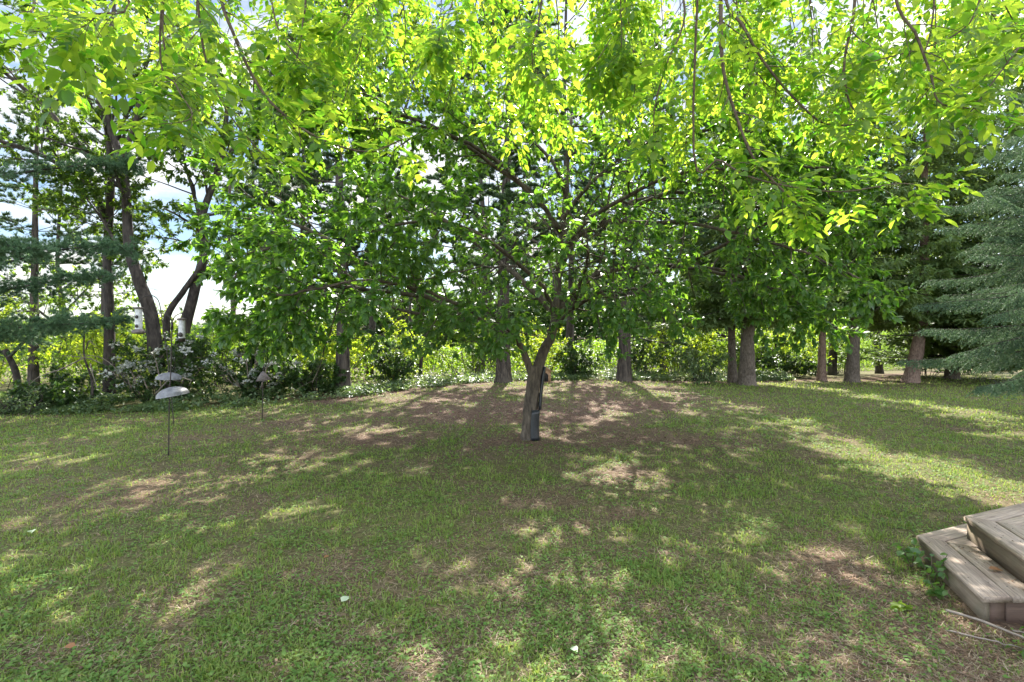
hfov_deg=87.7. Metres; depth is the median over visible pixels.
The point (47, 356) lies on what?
shrub
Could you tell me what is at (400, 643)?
clover
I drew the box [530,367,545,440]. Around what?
trunk guard
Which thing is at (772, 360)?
shrub
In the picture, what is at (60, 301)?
broadleaf tree
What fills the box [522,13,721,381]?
pine tree
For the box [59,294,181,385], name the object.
shrub
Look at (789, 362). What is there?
shrub
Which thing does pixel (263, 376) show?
bird feeder
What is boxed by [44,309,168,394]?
shrub
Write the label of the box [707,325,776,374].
shrub
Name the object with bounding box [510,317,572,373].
shrub
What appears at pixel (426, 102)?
broadleaf tree
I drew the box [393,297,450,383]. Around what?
sapling
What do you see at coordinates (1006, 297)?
spruce tree
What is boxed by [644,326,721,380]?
shrub
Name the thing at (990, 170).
spruce tree
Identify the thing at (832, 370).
broadleaf tree
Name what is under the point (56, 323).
pine tree
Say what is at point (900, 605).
weed
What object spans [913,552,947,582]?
weed
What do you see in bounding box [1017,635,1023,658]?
weed
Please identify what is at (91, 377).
dead sapling
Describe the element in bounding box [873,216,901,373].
broadleaf tree
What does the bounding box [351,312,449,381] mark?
shrub
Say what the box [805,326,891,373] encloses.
shrub
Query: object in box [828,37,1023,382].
spruce tree
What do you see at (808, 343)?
shrub
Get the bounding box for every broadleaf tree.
[0,0,229,402]
[0,163,164,371]
[19,0,219,366]
[93,48,325,387]
[169,27,917,440]
[169,50,324,310]
[192,127,294,379]
[292,1,456,379]
[364,172,444,355]
[400,1,567,373]
[448,176,530,363]
[487,0,658,361]
[530,167,617,340]
[602,184,703,363]
[674,261,777,370]
[807,276,837,374]
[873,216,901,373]
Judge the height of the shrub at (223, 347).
3.072 m
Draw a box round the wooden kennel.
[544,366,552,382]
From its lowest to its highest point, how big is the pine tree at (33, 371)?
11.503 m
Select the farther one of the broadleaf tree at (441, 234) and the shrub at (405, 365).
the broadleaf tree at (441, 234)
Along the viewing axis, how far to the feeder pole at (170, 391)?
7.72 m
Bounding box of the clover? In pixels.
[0,381,1023,681]
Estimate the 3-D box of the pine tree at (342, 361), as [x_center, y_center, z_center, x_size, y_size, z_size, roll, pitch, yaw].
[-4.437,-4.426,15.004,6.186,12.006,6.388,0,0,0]
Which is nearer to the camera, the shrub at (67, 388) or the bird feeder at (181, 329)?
the bird feeder at (181, 329)
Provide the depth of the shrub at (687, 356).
17.57 m
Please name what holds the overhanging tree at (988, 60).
on the ground at (664, 432)
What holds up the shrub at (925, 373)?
on the ground at (664, 432)
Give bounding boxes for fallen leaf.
[64,642,75,647]
[989,566,1002,570]
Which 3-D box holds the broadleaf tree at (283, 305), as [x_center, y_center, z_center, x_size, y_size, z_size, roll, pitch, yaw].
[0.489,-1.517,8.416,10.358,6.438,6.849,0,0,0]
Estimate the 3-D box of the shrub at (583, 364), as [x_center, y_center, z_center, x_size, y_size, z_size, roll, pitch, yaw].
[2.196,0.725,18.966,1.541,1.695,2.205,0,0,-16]
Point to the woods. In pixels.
(582, 327)
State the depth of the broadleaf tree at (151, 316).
13.70 m
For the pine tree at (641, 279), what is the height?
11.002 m
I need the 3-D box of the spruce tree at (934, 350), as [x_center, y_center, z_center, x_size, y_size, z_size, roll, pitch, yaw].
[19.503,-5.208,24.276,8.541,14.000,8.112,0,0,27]
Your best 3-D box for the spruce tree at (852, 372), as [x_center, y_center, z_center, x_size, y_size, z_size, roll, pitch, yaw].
[13.921,-5.228,21.871,7.464,14.014,7.140,0,0,0]
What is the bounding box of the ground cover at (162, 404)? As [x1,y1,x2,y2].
[0,367,794,414]
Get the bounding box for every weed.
[890,538,923,567]
[890,600,912,610]
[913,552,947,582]
[923,580,950,599]
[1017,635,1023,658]
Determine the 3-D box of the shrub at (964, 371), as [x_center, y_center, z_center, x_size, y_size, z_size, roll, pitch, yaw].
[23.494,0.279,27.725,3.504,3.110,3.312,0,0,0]
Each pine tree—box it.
[0,81,103,385]
[0,147,150,360]
[46,95,159,377]
[211,103,361,383]
[217,0,459,394]
[406,0,602,382]
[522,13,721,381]
[597,134,716,376]
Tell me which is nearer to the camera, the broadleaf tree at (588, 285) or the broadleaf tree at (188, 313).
the broadleaf tree at (188, 313)
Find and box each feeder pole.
[138,295,181,425]
[156,313,189,455]
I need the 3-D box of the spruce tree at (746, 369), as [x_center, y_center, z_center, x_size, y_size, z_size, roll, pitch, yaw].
[7.922,-4.909,18.399,6.164,13.010,6.488,0,0,0]
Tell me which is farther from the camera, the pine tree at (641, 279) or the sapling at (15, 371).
the pine tree at (641, 279)
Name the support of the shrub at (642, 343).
on the ground at (664, 432)
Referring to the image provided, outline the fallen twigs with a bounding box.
[0,386,1023,681]
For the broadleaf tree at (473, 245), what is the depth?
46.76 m
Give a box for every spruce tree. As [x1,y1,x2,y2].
[652,21,850,385]
[665,87,795,382]
[787,89,896,381]
[792,45,973,382]
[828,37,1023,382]
[838,78,1023,379]
[897,93,1023,399]
[903,74,1023,363]
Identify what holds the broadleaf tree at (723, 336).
on the ground at (664, 432)
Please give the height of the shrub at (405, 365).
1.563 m
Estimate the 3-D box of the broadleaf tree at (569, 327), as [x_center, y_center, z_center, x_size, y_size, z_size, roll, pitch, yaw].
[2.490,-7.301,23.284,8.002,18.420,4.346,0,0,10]
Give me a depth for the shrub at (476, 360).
19.99 m
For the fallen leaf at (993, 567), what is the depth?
3.54 m
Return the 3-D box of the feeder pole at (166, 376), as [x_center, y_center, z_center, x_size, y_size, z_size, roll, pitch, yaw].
[-6.774,0.429,10.360,0.776,2.641,0.461,0,0,23]
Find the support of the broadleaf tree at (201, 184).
on the ground at (664, 432)
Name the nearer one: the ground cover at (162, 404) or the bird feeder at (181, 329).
the bird feeder at (181, 329)
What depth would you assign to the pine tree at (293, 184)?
19.52 m
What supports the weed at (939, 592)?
on the ground at (664, 432)
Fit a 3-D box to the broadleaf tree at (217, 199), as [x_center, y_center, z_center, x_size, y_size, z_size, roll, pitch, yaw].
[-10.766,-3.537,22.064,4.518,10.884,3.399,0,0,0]
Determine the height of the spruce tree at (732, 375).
11.505 m
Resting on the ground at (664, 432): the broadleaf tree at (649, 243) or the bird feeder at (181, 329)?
the broadleaf tree at (649, 243)
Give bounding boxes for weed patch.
[0,383,59,415]
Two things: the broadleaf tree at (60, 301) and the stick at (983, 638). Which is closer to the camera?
the stick at (983, 638)
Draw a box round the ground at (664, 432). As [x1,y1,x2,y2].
[0,344,1023,681]
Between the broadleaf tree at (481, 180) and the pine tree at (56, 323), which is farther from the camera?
the broadleaf tree at (481, 180)
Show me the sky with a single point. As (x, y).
(169, 281)
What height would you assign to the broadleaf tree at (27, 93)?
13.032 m
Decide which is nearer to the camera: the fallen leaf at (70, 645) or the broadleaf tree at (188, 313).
the fallen leaf at (70, 645)
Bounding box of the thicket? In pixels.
[0,315,905,385]
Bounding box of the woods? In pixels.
[1,263,906,365]
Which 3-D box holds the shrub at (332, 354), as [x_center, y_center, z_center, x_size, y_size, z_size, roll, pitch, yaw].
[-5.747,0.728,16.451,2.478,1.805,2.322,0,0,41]
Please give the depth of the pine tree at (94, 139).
20.62 m
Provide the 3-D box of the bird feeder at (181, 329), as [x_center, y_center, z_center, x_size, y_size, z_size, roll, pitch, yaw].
[-4.797,-0.199,7.750,0.125,0.424,0.125,0,0,0]
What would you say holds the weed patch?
on the ground at (664, 432)
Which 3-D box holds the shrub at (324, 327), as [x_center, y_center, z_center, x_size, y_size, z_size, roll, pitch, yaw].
[-7.012,0.392,20.561,3.440,2.582,3.648,0,0,0]
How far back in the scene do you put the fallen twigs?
3.40 m
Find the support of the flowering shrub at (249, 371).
on the ground at (664, 432)
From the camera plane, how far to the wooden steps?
3.65 m
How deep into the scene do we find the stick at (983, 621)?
3.14 m
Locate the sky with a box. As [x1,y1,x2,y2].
[0,0,1022,339]
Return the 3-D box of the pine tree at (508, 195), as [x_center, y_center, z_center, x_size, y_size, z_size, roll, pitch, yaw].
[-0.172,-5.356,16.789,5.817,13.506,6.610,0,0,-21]
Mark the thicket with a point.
(428, 362)
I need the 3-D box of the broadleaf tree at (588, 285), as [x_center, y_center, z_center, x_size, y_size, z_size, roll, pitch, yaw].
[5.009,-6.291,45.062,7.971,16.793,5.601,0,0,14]
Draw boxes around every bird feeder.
[131,306,145,333]
[177,317,186,341]
[256,352,271,419]
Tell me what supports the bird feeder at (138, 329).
hanging from the feeder pole at (166, 376)
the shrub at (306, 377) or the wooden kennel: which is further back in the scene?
the wooden kennel
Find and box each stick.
[946,609,1023,638]
[946,630,1023,648]
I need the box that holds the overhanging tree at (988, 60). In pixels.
[0,0,1023,266]
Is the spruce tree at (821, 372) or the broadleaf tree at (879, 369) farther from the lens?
the broadleaf tree at (879, 369)
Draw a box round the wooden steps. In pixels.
[916,503,1023,622]
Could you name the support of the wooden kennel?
on the ground at (664, 432)
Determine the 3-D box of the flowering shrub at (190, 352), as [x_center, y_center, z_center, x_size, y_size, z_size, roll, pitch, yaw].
[-8.982,0.712,13.490,3.647,2.181,2.668,0,0,0]
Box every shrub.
[0,291,71,399]
[0,363,107,406]
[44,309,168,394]
[51,330,230,403]
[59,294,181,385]
[162,302,256,389]
[184,338,301,400]
[280,340,362,387]
[285,358,347,396]
[288,321,373,379]
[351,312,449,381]
[359,340,422,386]
[422,318,514,375]
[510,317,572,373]
[552,338,602,379]
[598,324,676,374]
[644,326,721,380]
[670,344,733,384]
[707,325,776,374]
[727,345,782,372]
[760,322,833,374]
[771,350,831,377]
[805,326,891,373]
[881,332,944,375]
[942,357,978,374]
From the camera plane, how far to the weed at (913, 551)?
3.98 m
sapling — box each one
[1,304,62,406]
[28,333,100,403]
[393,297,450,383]

